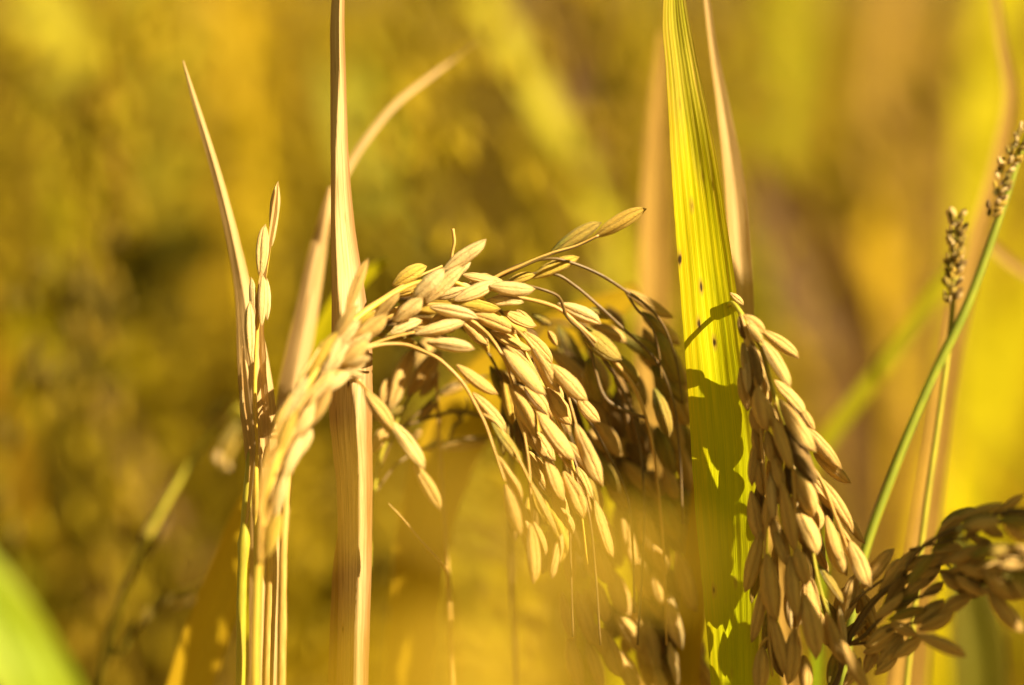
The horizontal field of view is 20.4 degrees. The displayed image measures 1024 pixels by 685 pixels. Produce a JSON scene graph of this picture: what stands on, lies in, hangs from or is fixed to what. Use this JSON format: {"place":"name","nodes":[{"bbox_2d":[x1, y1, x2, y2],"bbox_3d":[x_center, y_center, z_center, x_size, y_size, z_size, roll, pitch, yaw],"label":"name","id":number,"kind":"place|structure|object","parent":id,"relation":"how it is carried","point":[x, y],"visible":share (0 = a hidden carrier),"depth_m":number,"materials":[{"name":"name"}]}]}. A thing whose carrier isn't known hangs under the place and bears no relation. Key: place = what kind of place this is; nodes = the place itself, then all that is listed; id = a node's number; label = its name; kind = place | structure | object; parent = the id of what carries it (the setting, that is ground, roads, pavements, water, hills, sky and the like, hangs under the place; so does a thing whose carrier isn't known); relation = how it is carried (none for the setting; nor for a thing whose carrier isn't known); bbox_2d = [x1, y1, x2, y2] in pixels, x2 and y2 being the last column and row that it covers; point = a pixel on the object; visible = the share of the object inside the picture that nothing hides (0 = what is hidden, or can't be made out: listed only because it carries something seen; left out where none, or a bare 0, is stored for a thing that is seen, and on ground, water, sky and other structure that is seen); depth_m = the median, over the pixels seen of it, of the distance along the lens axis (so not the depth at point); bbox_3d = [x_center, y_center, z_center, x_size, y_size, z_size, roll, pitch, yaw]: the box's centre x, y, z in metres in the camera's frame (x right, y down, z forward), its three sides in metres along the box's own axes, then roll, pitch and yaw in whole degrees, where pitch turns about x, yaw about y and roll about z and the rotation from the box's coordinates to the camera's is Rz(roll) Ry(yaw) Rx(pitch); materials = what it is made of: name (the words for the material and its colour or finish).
{"place":"outdoors","nodes":[
{"label":"outdoors","id":0,"kind":"place"},
{"bbox_2d":[7,0,112,501],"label":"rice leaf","id":1,"kind":"object","parent":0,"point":[51,18],"visible":0.34,"depth_m":0.91,"materials":[{"name":"yellow plant"}]},
{"bbox_2d":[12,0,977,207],"bbox_3d":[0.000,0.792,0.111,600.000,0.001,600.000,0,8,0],"label":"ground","id":2,"kind":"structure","parent":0,"point":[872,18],"depth_m":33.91,"materials":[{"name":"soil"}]},
{"bbox_2d":[0,479,52,633],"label":"rice leaf","id":3,"kind":"object","parent":2,"relation":"on","point":[24,566],"visible":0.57,"depth_m":0.72,"materials":[{"name":"plant"}]},
{"bbox_2d":[0,563,79,684],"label":"rice leaf","id":4,"kind":"object","parent":2,"relation":"on","point":[31,653],"visible":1,"depth_m":0.60,"materials":[{"name":"plant"}]},
{"bbox_2d":[88,473,180,684],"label":"rice leaf","id":5,"kind":"object","parent":2,"relation":"on","point":[146,634],"visible":0.15,"depth_m":0.78,"materials":[{"name":"plant"}]},
{"bbox_2d":[52,222,225,684],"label":"leaf","id":6,"kind":"object","parent":2,"relation":"on","point":[186,244],"visible":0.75,"depth_m":0.74,"materials":[{"name":"plant"}]},
{"bbox_2d":[64,336,236,684],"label":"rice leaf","id":7,"kind":"object","parent":2,"relation":"on","point":[179,526],"visible":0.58,"depth_m":0.74,"materials":[{"name":"plant"}]},
{"bbox_2d":[97,393,240,684],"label":"rice panicle","id":8,"kind":"object","parent":2,"relation":"on","point":[158,603],"visible":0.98,"depth_m":0.53,"materials":[{"name":"yellow plant"}]},
{"bbox_2d":[141,0,200,523],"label":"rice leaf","id":9,"kind":"object","parent":2,"relation":"on","point":[170,176],"visible":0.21,"depth_m":1.08,"materials":[{"name":"yellow plant"}]},
{"bbox_2d":[167,492,248,684],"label":"rice leaf","id":10,"kind":"object","parent":2,"relation":"on","point":[196,659],"visible":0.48,"depth_m":0.51,"materials":[{"name":"plant"}]},
{"bbox_2d":[182,61,278,684],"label":"rice leaf","id":11,"kind":"object","parent":2,"relation":"on","point":[241,281],"visible":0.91,"depth_m":0.49,"materials":[{"name":"plant"}]},
{"bbox_2d":[202,0,278,539],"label":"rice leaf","id":12,"kind":"object","parent":2,"relation":"on","point":[254,13],"visible":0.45,"depth_m":0.93,"materials":[{"name":"plant"}]},
{"bbox_2d":[236,451,251,684],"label":"straw","id":13,"kind":"object","parent":2,"relation":"on","point":[243,544],"visible":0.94,"depth_m":0.48,"materials":[{"name":"yellow plant"}]},
{"bbox_2d":[240,182,279,552],"bbox_3d":[-0.042,0.352,0.524,0.007,0.764,0.018,0,8,0],"label":"rice panicle","id":14,"kind":"object","parent":2,"relation":"on","point":[264,294],"visible":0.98,"depth_m":0.48,"materials":[{"name":"plant"}]},
{"bbox_2d":[241,347,254,523],"bbox_3d":[-0.044,0.016,0.477,0.002,0.030,0.003,0,8,0],"label":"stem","id":15,"kind":"object","parent":14,"relation":"attached to","point":[248,409],"visible":1,"depth_m":0.48,"materials":[{"name":"plant"}]},
{"bbox_2d":[255,184,277,466],"bbox_3d":[-0.041,-0.003,0.480,0.004,0.048,0.005,0,8,0],"label":"dry husk","id":16,"kind":"object","parent":14,"relation":"attached to","point":[263,405],"visible":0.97,"depth_m":0.48,"materials":[{"name":"plant"}]},
{"bbox_2d":[275,187,330,505],"bbox_3d":[-0.041,0.350,0.547,0.010,0.762,0.021,7,11,43],"label":"rice leaf","id":17,"kind":"object","parent":2,"relation":"on","point":[298,351],"visible":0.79,"depth_m":0.50,"materials":[{"name":"plant"}]},
{"bbox_2d":[245,257,388,683],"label":"leaf","id":18,"kind":"object","parent":2,"relation":"on","point":[323,329],"visible":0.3,"depth_m":0.52,"materials":[{"name":"yellow plant"}]},
{"bbox_2d":[328,534,337,680],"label":"leaf","id":19,"kind":"object","parent":2,"relation":"on","point":[332,670],"visible":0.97,"depth_m":0.48,"materials":[{"name":"yellow plant"}]},
{"bbox_2d":[329,0,372,674],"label":"rice leaf","id":20,"kind":"object","parent":2,"relation":"on","point":[350,416],"visible":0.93,"depth_m":0.48,"materials":[{"name":"beige plant"}]},
{"bbox_2d":[245,41,477,684],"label":"rice leaf","id":21,"kind":"object","parent":2,"relation":"on","point":[311,268],"visible":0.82,"depth_m":0.51,"materials":[{"name":"plant"}]},
{"bbox_2d":[324,72,493,622],"bbox_3d":[-0.026,0.304,0.853,0.057,0.768,0.015,2,8,12],"label":"leaf","id":22,"kind":"object","parent":2,"relation":"on","point":[381,199],"visible":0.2,"depth_m":0.81,"materials":[{"name":"yellow plant"}]},
{"bbox_2d":[346,51,491,560],"bbox_3d":[-0.032,0.268,1.118,0.075,0.765,0.020,2,8,15],"label":"rice leaf","id":23,"kind":"object","parent":2,"relation":"on","point":[350,88],"visible":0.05,"depth_m":1.08,"materials":[{"name":"yellow plant"}]},
{"bbox_2d":[251,229,608,684],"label":"rice panicle","id":24,"kind":"object","parent":2,"relation":"on","point":[345,346],"visible":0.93,"depth_m":0.47,"materials":[{"name":"plant"}]},
{"bbox_2d":[263,295,603,684],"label":"rice panicle","id":25,"kind":"object","parent":2,"relation":"on","point":[500,380],"visible":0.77,"depth_m":0.49,"materials":[{"name":"plant"}]},
{"bbox_2d":[372,337,514,527],"bbox_3d":[-0.016,0.363,0.548,0.038,0.736,0.012,-5,10,-34],"label":"rice panicle","id":26,"kind":"object","parent":2,"relation":"on","point":[394,388],"visible":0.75,"depth_m":0.50,"materials":[{"name":"plant"}]},
{"bbox_2d":[435,368,452,622],"bbox_3d":[-0.009,0.366,0.545,0.009,0.732,0.012,0,8,0],"label":"straw","id":27,"kind":"object","parent":2,"relation":"on","point":[449,601],"visible":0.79,"depth_m":0.50,"materials":[{"name":"yellow plant"}]},
{"bbox_2d":[388,503,449,589],"bbox_3d":[-0.016,0.035,0.493,0.010,0.017,0.010,0,8,0],"label":"twig","id":28,"kind":"object","parent":27,"relation":"attached to","point":[429,549],"visible":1,"depth_m":0.49,"materials":[{"name":"plant"}]},
{"bbox_2d":[324,621,596,684],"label":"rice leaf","id":29,"kind":"object","parent":2,"relation":"on","point":[470,653],"visible":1,"depth_m":0.25,"materials":[{"name":"plant"}]},
{"bbox_2d":[216,476,719,684],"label":"rice leaf","id":30,"kind":"object","parent":2,"relation":"on","point":[564,548],"visible":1,"depth_m":0.26,"materials":[{"name":"plant"}]},
{"bbox_2d":[277,207,710,684],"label":"rice panicle","id":31,"kind":"object","parent":2,"relation":"on","point":[667,442],"visible":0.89,"depth_m":0.49,"materials":[{"name":"plant"}]},
{"bbox_2d":[270,463,283,684],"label":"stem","id":32,"kind":"object","parent":31,"relation":"attached to","point":[273,645],"visible":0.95,"depth_m":0.48,"materials":[{"name":"yellow plant"}]},
{"bbox_2d":[0,0,1023,684],"bbox_3d":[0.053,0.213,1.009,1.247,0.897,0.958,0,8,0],"label":"rice field foliage","id":33,"kind":"object","parent":2,"relation":"on","point":[182,402],"visible":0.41,"depth_m":0.77,"materials":[{"name":"yellow plant"}]},
{"bbox_2d":[387,283,638,640],"bbox_3d":[-0.005,0.357,0.567,0.058,0.742,0.009,-1,8,-8],"label":"leaf","id":34,"kind":"object","parent":2,"relation":"on","point":[417,577],"visible":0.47,"depth_m":0.52,"materials":[{"name":"plant"}]},
{"bbox_2d":[474,0,704,658],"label":"leaf","id":35,"kind":"object","parent":2,"relation":"on","point":[551,115],"visible":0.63,"depth_m":0.71,"materials":[{"name":"yellow plant"}]},
{"bbox_2d":[508,319,705,684],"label":"rice panicle","id":36,"kind":"object","parent":2,"relation":"on","point":[652,610],"visible":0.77,"depth_m":0.50,"materials":[{"name":"brown plant"}]},
{"bbox_2d":[637,32,670,684],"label":"rice leaf","id":37,"kind":"object","parent":2,"relation":"on","point":[654,262],"visible":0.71,"depth_m":0.54,"materials":[{"name":"plant"}]},
{"bbox_2d":[675,483,703,684],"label":"rice leaf","id":38,"kind":"object","parent":2,"relation":"on","point":[689,655],"visible":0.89,"depth_m":0.50,"materials":[{"name":"plant"}]},
{"bbox_2d":[663,0,758,684],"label":"rice leaf","id":39,"kind":"object","parent":2,"relation":"on","point":[720,434],"visible":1,"depth_m":0.48,"materials":[{"name":"yellow plant"}]},
{"bbox_2d":[704,0,754,347],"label":"rice leaf","id":40,"kind":"object","parent":2,"relation":"on","point":[738,224],"visible":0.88,"depth_m":0.49,"materials":[{"name":"plant"}]},
{"bbox_2d":[747,0,815,684],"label":"leaf","id":41,"kind":"object","parent":2,"relation":"on","point":[784,132],"visible":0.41,"depth_m":0.88,"materials":[{"name":"yellow plant"}]},
{"bbox_2d":[727,293,876,684],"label":"rice panicle","id":42,"kind":"object","parent":2,"relation":"on","point":[793,440],"visible":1,"depth_m":0.47,"materials":[{"name":"plant"}]},
{"bbox_2d":[779,319,854,684],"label":"rice leaf","id":43,"kind":"object","parent":2,"relation":"on","point":[805,390],"visible":0.08,"depth_m":0.96,"materials":[{"name":"plant"}]},
{"bbox_2d":[744,156,891,684],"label":"rice leaf","id":44,"kind":"object","parent":2,"relation":"on","point":[846,324],"visible":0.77,"depth_m":0.73,"materials":[{"name":"plant"}]},
{"bbox_2d":[705,237,968,665],"bbox_3d":[0.051,0.350,0.600,0.077,0.748,0.009,0,8,-3],"label":"rice leaf","id":45,"kind":"object","parent":2,"relation":"on","point":[861,393],"visible":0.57,"depth_m":0.56,"materials":[{"name":"yellow plant"}]},
{"bbox_2d":[855,0,910,684],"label":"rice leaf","id":46,"kind":"object","parent":2,"relation":"on","point":[890,57],"visible":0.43,"depth_m":0.90,"materials":[{"name":"yellow plant"}]},
{"bbox_2d":[864,181,908,556],"bbox_3d":[0.122,0.313,0.923,0.025,0.731,0.014,5,9,30],"label":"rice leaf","id":47,"kind":"object","parent":2,"relation":"on","point":[880,265],"visible":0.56,"depth_m":0.88,"materials":[{"name":"plant"}]},
{"bbox_2d":[890,306,955,684],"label":"rice leaf","id":48,"kind":"object","parent":2,"relation":"on","point":[897,674],"visible":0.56,"depth_m":0.53,"materials":[{"name":"yellow plant"}]},
{"bbox_2d":[826,494,1023,684],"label":"rice panicle","id":49,"kind":"object","parent":2,"relation":"on","point":[1002,578],"visible":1,"depth_m":0.47,"materials":[{"name":"brown plant"}]},
{"bbox_2d":[839,121,1023,684],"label":"seed grass","id":50,"kind":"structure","parent":2,"relation":"on","point":[1001,203],"depth_m":0.49,"materials":[{"name":"yellow plant"}]},
{"bbox_2d":[908,45,966,684],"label":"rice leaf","id":51,"kind":"object","parent":2,"relation":"on","point":[939,195],"visible":0.35,"depth_m":1.04,"materials":[{"name":"yellow plant"}]},
{"bbox_2d":[914,0,1016,684],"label":"rice leaf","id":52,"kind":"object","parent":2,"relation":"on","point":[980,230],"visible":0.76,"depth_m":0.54,"materials":[{"name":"yellow plant"}]},
{"bbox_2d":[947,522,1007,684],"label":"rice leaf","id":53,"kind":"object","parent":2,"relation":"on","point":[977,631],"visible":0.48,"depth_m":0.55,"materials":[{"name":"yellow plant"}]},
{"bbox_2d":[934,279,1023,684],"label":"rice leaf","id":54,"kind":"object","parent":2,"relation":"on","point":[998,415],"visible":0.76,"depth_m":0.81,"materials":[{"name":"yellow plant"}]},
{"bbox_2d":[943,0,1023,684],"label":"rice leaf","id":55,"kind":"object","parent":2,"relation":"on","point":[982,99],"visible":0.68,"depth_m":0.78,"materials":[{"name":"yellow plant"}]},
{"bbox_2d":[971,32,1023,420],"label":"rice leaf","id":56,"kind":"object","parent":2,"relation":"on","point":[989,333],"visible":0.09,"depth_m":0.90,"materials":[{"name":"yellow plant"}]},
{"bbox_2d":[992,242,1023,276],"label":"rice leaf","id":57,"kind":"object","parent":2,"relation":"on","point":[1007,259],"visible":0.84,"depth_m":0.54,"materials":[{"name":"yellow plant"}]},
{"bbox_2d":[903,207,968,684],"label":"seed grass","id":58,"kind":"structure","parent":0,"point":[957,248],"depth_m":0.49,"materials":[{"name":"yellow plant"}]}
]}

